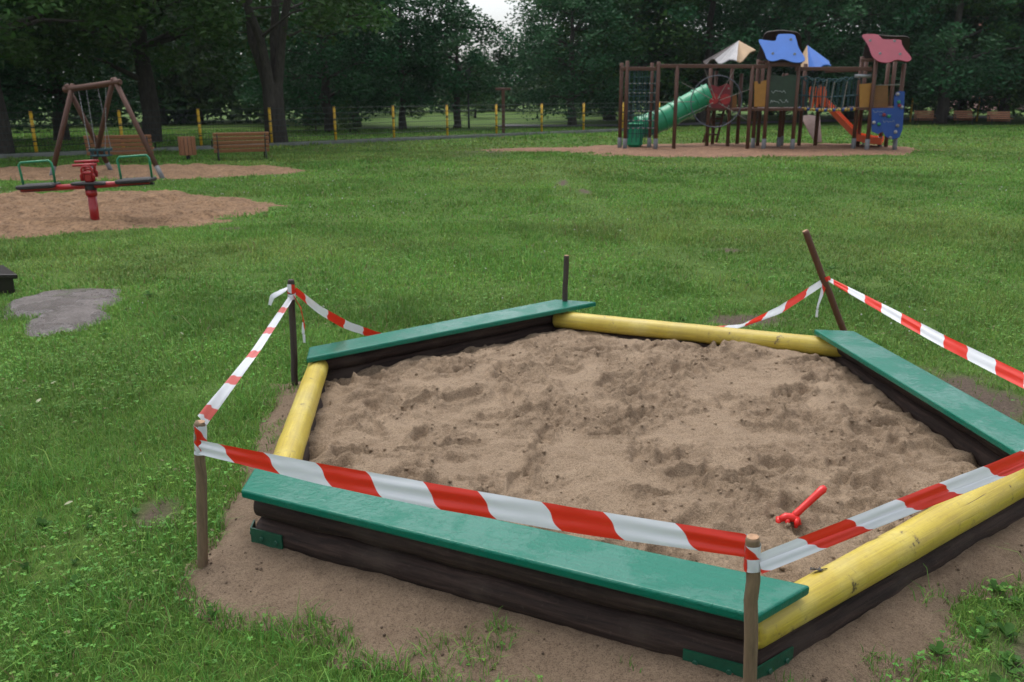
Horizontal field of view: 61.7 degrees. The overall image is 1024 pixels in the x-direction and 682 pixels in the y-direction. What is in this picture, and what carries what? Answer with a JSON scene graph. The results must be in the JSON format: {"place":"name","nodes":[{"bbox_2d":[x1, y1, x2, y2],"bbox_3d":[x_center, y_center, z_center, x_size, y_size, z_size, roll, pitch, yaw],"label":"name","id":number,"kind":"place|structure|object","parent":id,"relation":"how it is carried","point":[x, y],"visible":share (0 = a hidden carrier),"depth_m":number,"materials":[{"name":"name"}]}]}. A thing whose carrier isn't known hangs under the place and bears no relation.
{"place":"outdoors","nodes":[
{"label":"outdoors","id":0,"kind":"place"},
{"bbox_2d":[0,0,880,97],"label":"sky","id":1,"kind":"structure","parent":0,"point":[498,9],"materials":[{"name":"white"}]},
{"bbox_2d":[0,97,1023,681],"bbox_3d":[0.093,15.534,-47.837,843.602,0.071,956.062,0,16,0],"label":"ground","id":2,"kind":"structure","parent":0,"point":[964,381],"depth_m":7.44,"materials":[{"name":"plant"}]},
{"bbox_2d":[0,265,17,293],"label":"plank bench","id":3,"kind":"object","parent":2,"relation":"on","point":[7,276],"visible":0.88,"depth_m":7.20,"materials":[{"name":"brown wood"}]},
{"bbox_2d":[0,3,60,107],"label":"broadleaf tree","id":4,"kind":"object","parent":2,"relation":"on","point":[4,70],"visible":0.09,"depth_m":28.84,"materials":[{"name":"green plant"}]},
{"bbox_2d":[0,288,121,336],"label":"gravel patch","id":5,"kind":"object","parent":2,"relation":"on","point":[67,309],"visible":0.88,"depth_m":6.60,"materials":[{"name":"grey gravel"}]},
{"bbox_2d":[0,0,155,153],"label":"broadleaf tree","id":6,"kind":"object","parent":2,"relation":"on","point":[23,57],"visible":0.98,"depth_m":24.12,"materials":[{"name":"green plant"}]},
{"bbox_2d":[0,0,190,140],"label":"broadleaf tree","id":7,"kind":"object","parent":2,"relation":"on","point":[31,86],"visible":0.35,"depth_m":30.39,"materials":[{"name":"green plant"}]},
{"bbox_2d":[83,135,155,159],"bbox_3d":[-9.726,-4.784,21.297,1.599,0.675,0.594,-5,17,-16],"label":"slatted bench","id":8,"kind":"object","parent":2,"relation":"on","point":[118,146],"visible":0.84,"depth_m":21.09,"materials":[{"name":"brown wood"}]},
{"bbox_2d":[0,0,280,142],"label":"broadleaf tree","id":9,"kind":"object","parent":2,"relation":"on","point":[142,56],"visible":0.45,"depth_m":29.28,"materials":[{"name":"green plant"}]},
{"bbox_2d":[0,189,285,238],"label":"sand patch","id":10,"kind":"object","parent":2,"relation":"on","point":[26,214],"visible":0.73,"depth_m":11.72,"materials":[{"name":"beige sand"}]},
{"bbox_2d":[15,154,156,219],"bbox_3d":[-5.468,-1.907,11.064,1.675,0.975,0.300,-1,16,-4],"label":"seesaw","id":11,"kind":"object","parent":10,"relation":"on","point":[89,183],"visible":0.98,"depth_m":10.98,"materials":[{"name":"red paint"}]},
{"bbox_2d":[0,163,304,180],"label":"sand patch","id":12,"kind":"object","parent":2,"relation":"on","point":[67,172],"visible":0.73,"depth_m":17.97,"materials":[{"name":"beige sand"}]},
{"bbox_2d":[49,77,164,178],"bbox_3d":[-8.063,-4.301,17.479,2.569,2.060,1.250,2,16,7],"label":"swing frame","id":13,"kind":"object","parent":12,"relation":"on","point":[98,150],"visible":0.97,"depth_m":17.30,"materials":[{"name":"brown wood"}]},
{"bbox_2d":[92,1,218,124],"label":"broadleaf tree","id":14,"kind":"object","parent":2,"relation":"on","point":[172,81],"visible":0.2,"depth_m":46.43,"materials":[{"name":"green plant"}]},
{"bbox_2d":[174,103,188,123],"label":"bush","id":15,"kind":"object","parent":2,"relation":"on","point":[183,120],"visible":0.1,"depth_m":50.08,"materials":[{"name":"green plant"}]},
{"bbox_2d":[177,136,196,159],"bbox_3d":[-8.387,-4.963,22.143,0.420,0.620,0.425,0,16,0],"label":"litter bin","id":16,"kind":"object","parent":2,"relation":"on","point":[187,146],"visible":0.98,"depth_m":21.97,"materials":[{"name":"brown wood"}]},
{"bbox_2d":[194,420,207,568],"bbox_3d":[-1.057,0.583,2.915,0.096,0.673,0.042,0,16,0],"label":"wooden stake","id":17,"kind":"object","parent":2,"relation":"on","point":[201,506],"visible":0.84,"depth_m":2.90,"materials":[{"name":"brown wood"}]},
{"bbox_2d":[198,297,291,424],"bbox_3d":[-1.113,0.019,3.724,0.031,0.054,1.840,-2,16,-5],"label":"barrier tape","id":18,"kind":"object","parent":17,"relation":"attached to","point":[211,407],"visible":0.98,"depth_m":3.38,"materials":[{"name":"white plastic"}]},
{"bbox_2d":[193,424,747,556],"bbox_3d":[-0.222,0.425,2.516,1.805,0.127,0.045,6,17,22],"label":"barrier tape","id":19,"kind":"object","parent":17,"relation":"attached to","point":[542,514],"visible":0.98,"depth_m":2.45,"materials":[{"name":"red plastic"}]},
{"bbox_2d":[211,132,270,160],"bbox_3d":[-6.914,-4.981,21.885,1.432,0.695,0.595,-6,17,-20],"label":"slatted bench","id":20,"kind":"object","parent":2,"relation":"on","point":[254,141],"visible":0.97,"depth_m":21.67,"materials":[{"name":"brown wood"}]},
{"bbox_2d":[136,0,399,142],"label":"broadleaf tree","id":21,"kind":"object","parent":2,"relation":"on","point":[271,70],"visible":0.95,"depth_m":26.79,"materials":[{"name":"green plant"}]},
{"bbox_2d":[288,279,297,385],"bbox_3d":[-1.200,0.028,4.703,0.064,0.746,0.040,0,16,0],"label":"wooden stake","id":22,"kind":"object","parent":2,"relation":"on","point":[293,343],"visible":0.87,"depth_m":4.68,"materials":[{"name":"brown wood"}]},
{"bbox_2d":[268,284,380,342],"bbox_3d":[-0.549,-0.187,5.242,1.932,0.594,0.314,-12,20,-35],"label":"barrier tape","id":23,"kind":"object","parent":22,"relation":"attached to","point":[322,311],"visible":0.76,"depth_m":4.74,"materials":[{"name":"red plastic"}]},
{"bbox_2d":[221,0,383,125],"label":"broadleaf tree","id":24,"kind":"object","parent":2,"relation":"on","point":[255,87],"visible":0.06,"depth_m":44.06,"materials":[{"name":"green plant"}]},
{"bbox_2d":[223,0,421,131],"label":"broadleaf tree","id":25,"kind":"object","parent":2,"relation":"on","point":[325,89],"visible":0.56,"depth_m":36.37,"materials":[{"name":"green plant"}]},
{"bbox_2d":[0,101,659,158],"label":"fence","id":26,"kind":"object","parent":2,"relation":"on","point":[201,146],"visible":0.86,"depth_m":28.54,"materials":[{"name":"yellow paint"}]},
{"bbox_2d":[335,96,364,131],"bbox_3d":[-6.983,-9.708,36.772,1.303,1.568,1.196,-6,17,-17],"label":"bush","id":27,"kind":"object","parent":2,"relation":"on","point":[344,120],"visible":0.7,"depth_m":36.64,"materials":[{"name":"green plant"}]},
{"bbox_2d":[295,0,422,126],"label":"broadleaf tree","id":28,"kind":"object","parent":2,"relation":"on","point":[354,51],"visible":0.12,"depth_m":42.12,"materials":[{"name":"green plant"}]},
{"bbox_2d":[345,0,461,129],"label":"broadleaf tree","id":29,"kind":"object","parent":2,"relation":"on","point":[420,69],"visible":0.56,"depth_m":38.37,"materials":[{"name":"green plant"}]},
{"bbox_2d":[386,0,533,127],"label":"broadleaf tree","id":30,"kind":"object","parent":2,"relation":"on","point":[457,89],"visible":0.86,"depth_m":39.00,"materials":[{"name":"green plant"}]},
{"bbox_2d":[465,69,470,128],"bbox_3d":[-1.998,-11.007,39.225,0.285,2.760,0.300,0,16,0],"label":"lamp post","id":31,"kind":"object","parent":2,"relation":"on","point":[468,73],"visible":0.6,"depth_m":39.20,"materials":[{"name":"metal"}]},
{"bbox_2d":[449,45,497,117],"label":"bush","id":32,"kind":"object","parent":2,"relation":"on","point":[488,106],"visible":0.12,"depth_m":57.40,"materials":[{"name":"green plant"}]},
{"bbox_2d":[495,88,510,132],"bbox_3d":[-0.356,-9.344,34.974,0.620,1.910,0.130,0,16,0],"label":"wooden post","id":33,"kind":"object","parent":2,"relation":"on","point":[503,102],"visible":0.78,"depth_m":34.82,"materials":[{"name":"brown wood"}]},
{"bbox_2d":[0,155,1023,681],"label":"clover","id":34,"kind":"object","parent":2,"relation":"on","point":[918,656],"depth_m":4.51,"materials":[{"name":"green plant"}]},
{"bbox_2d":[4,0,1023,128],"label":"wood","id":35,"kind":"object","parent":2,"relation":"on","point":[238,106],"visible":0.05,"depth_m":50.03,"materials":[{"name":"green plant"}]},
{"bbox_2d":[20,250,1023,681],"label":"weeds","id":36,"kind":"object","parent":2,"relation":"on","point":[1006,630],"visible":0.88,"depth_m":2.64,"materials":[{"name":"green plant"}]},
{"bbox_2d":[562,255,568,300],"bbox_3d":[0.352,-0.227,5.712,0.049,0.697,0.042,0,16,0],"label":"wooden stake","id":37,"kind":"object","parent":2,"relation":"on","point":[565,280],"visible":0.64,"depth_m":5.65,"materials":[{"name":"brown wood"}]},
{"bbox_2d":[498,0,651,124],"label":"broadleaf tree","id":38,"kind":"object","parent":2,"relation":"on","point":[543,39],"visible":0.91,"depth_m":40.59,"materials":[{"name":"green plant"}]},
{"bbox_2d":[504,0,703,120],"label":"broadleaf tree","id":39,"kind":"object","parent":2,"relation":"on","point":[609,117],"visible":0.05,"depth_m":47.25,"materials":[{"name":"green plant"}]},
{"bbox_2d":[520,0,708,123],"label":"broadleaf tree","id":40,"kind":"object","parent":2,"relation":"on","point":[690,71],"visible":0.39,"depth_m":42.82,"materials":[{"name":"green plant"}]},
{"bbox_2d":[241,300,1023,678],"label":"sandbox","id":41,"kind":"object","parent":2,"relation":"on","point":[689,610],"visible":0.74,"depth_m":2.79,"materials":[{"name":"green paint"}]},
{"bbox_2d":[308,328,978,582],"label":"sand","id":42,"kind":"structure","parent":41,"relation":"in","point":[608,483],"depth_m":3.84,"materials":[{"name":"beige sand"}]},
{"bbox_2d":[776,485,826,527],"bbox_3d":[1.012,0.577,2.978,0.196,0.129,0.053,-5,17,-16],"label":"toy rake","id":43,"kind":"object","parent":42,"relation":"on","point":[809,501],"visible":0.95,"depth_m":2.98,"materials":[{"name":"red plastic"}]},
{"bbox_2d":[810,567,826,570],"bbox_3d":[0.910,0.677,2.546,0.058,0.009,0.028,1,3,-15],"label":"dead leaf","id":44,"kind":"object","parent":41,"relation":"on","point":[818,569],"visible":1,"depth_m":2.54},
{"bbox_2d":[576,0,741,113],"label":"broadleaf tree","id":45,"kind":"object","parent":2,"relation":"on","point":[705,19],"visible":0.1,"depth_m":46.58,"materials":[{"name":"green plant"}]},
{"bbox_2d":[599,0,812,122],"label":"broadleaf tree","id":46,"kind":"object","parent":2,"relation":"on","point":[709,40],"visible":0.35,"depth_m":43.33,"materials":[{"name":"green plant"}]},
{"bbox_2d":[479,142,935,157],"bbox_3d":[5.767,-5.528,24.644,14.200,0.113,8.000,0,16,0],"label":"bark patch","id":47,"kind":"object","parent":2,"relation":"on","point":[710,150],"visible":0.67,"depth_m":23.62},
{"bbox_2d":[617,30,910,149],"bbox_3d":[7.058,-7.191,24.860,7.819,3.312,3.350,2,16,8],"label":"climbing frame","id":48,"kind":"object","parent":47,"relation":"on","point":[781,94],"visible":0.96,"depth_m":23.78,"materials":[{"name":"brown wood"}]},
{"bbox_2d":[743,534,760,681],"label":"wooden stake","id":49,"kind":"object","parent":2,"relation":"on","point":[751,596],"visible":0.95,"depth_m":2.19,"materials":[{"name":"brown wood"}]},
{"bbox_2d":[743,449,1023,573],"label":"barrier tape","id":50,"kind":"object","parent":49,"relation":"attached to","point":[756,560],"visible":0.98,"depth_m":2.33,"materials":[{"name":"white plastic"}]},
{"bbox_2d":[689,0,851,118],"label":"broadleaf tree","id":51,"kind":"object","parent":2,"relation":"on","point":[797,9],"visible":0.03,"depth_m":48.44,"materials":[{"name":"green plant"}]},
{"bbox_2d":[712,0,920,122],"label":"broadleaf tree","id":52,"kind":"object","parent":2,"relation":"on","point":[811,11],"visible":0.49,"depth_m":42.88,"materials":[{"name":"green plant"}]},
{"bbox_2d":[802,229,846,330],"bbox_3d":[1.971,-0.224,5.247,0.463,0.925,0.044,0,16,0],"label":"wooden stake","id":53,"kind":"object","parent":2,"relation":"on","point":[822,276],"visible":0.74,"depth_m":5.19,"materials":[{"name":"brown wood"}]},
{"bbox_2d":[720,281,825,327],"bbox_3d":[1.207,-0.259,5.681,1.615,0.487,0.442,5,17,17],"label":"barrier tape","id":54,"kind":"object","parent":53,"relation":"attached to","point":[786,305],"visible":0.51,"depth_m":5.41,"materials":[{"name":"red plastic"}]},
{"bbox_2d":[825,276,1023,388],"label":"barrier tape","id":55,"kind":"object","parent":53,"relation":"attached to","point":[1000,369],"visible":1,"depth_m":4.08,"materials":[{"name":"plastic"}]},
{"bbox_2d":[770,0,965,118],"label":"broadleaf tree","id":56,"kind":"object","parent":2,"relation":"on","point":[848,115],"visible":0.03,"depth_m":49.67,"materials":[{"name":"green plant"}]},
{"bbox_2d":[819,0,1019,114],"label":"broadleaf tree","id":57,"kind":"object","parent":2,"relation":"on","point":[913,79],"visible":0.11,"depth_m":46.06,"materials":[{"name":"green plant"}]},
{"bbox_2d":[913,111,936,124],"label":"slatted bench","id":58,"kind":"object","parent":2,"relation":"on","point":[931,117],"visible":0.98,"depth_m":42.24,"materials":[{"name":"brown wood"}]},
{"bbox_2d":[846,0,1023,123],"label":"broadleaf tree","id":59,"kind":"object","parent":2,"relation":"on","point":[948,61],"visible":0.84,"depth_m":40.80,"materials":[{"name":"green plant"}]},
{"bbox_2d":[891,1,1023,118],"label":"broadleaf tree","id":60,"kind":"object","parent":2,"relation":"on","point":[972,45],"visible":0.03,"depth_m":45.19,"materials":[{"name":"green plant"}]},
{"bbox_2d":[901,0,1023,121],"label":"broadleaf tree","id":61,"kind":"object","parent":2,"relation":"on","point":[1005,103],"visible":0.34,"depth_m":42.30,"materials":[{"name":"green plant"}]},
{"bbox_2d":[952,111,975,124],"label":"slatted bench","id":62,"kind":"object","parent":2,"relation":"on","point":[957,118],"visible":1,"depth_m":41.93,"materials":[{"name":"brown wood"}]},
{"bbox_2d":[909,97,1023,121],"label":"fence","id":63,"kind":"object","parent":2,"relation":"on","point":[977,117],"visible":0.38,"depth_m":45.94,"materials":[{"name":"paint"}]},
{"bbox_2d":[986,111,1013,124],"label":"slatted bench","id":64,"kind":"object","parent":2,"relation":"on","point":[991,119],"visible":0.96,"depth_m":40.66,"materials":[{"name":"brown wood"}]},
{"bbox_2d":[977,0,1023,100],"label":"broadleaf tree","id":65,"kind":"object","parent":2,"relation":"on","point":[1013,40],"visible":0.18,"depth_m":42.12,"materials":[{"name":"green plant"}]},
{"bbox_2d":[174,380,1023,681],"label":"spilled sand","id":66,"kind":"structure","parent":0,"point":[368,604],"depth_m":2.64,"materials":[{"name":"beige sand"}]},
{"bbox_2d":[499,116,995,125],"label":"path","id":67,"kind":"structure","parent":0,"point":[745,122],"depth_m":43.92,"materials":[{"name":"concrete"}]},
{"bbox_2d":[951,16,1023,109],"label":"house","id":68,"kind":"structure","parent":0,"point":[991,96],"depth_m":72.86,"materials":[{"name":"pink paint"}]}
]}

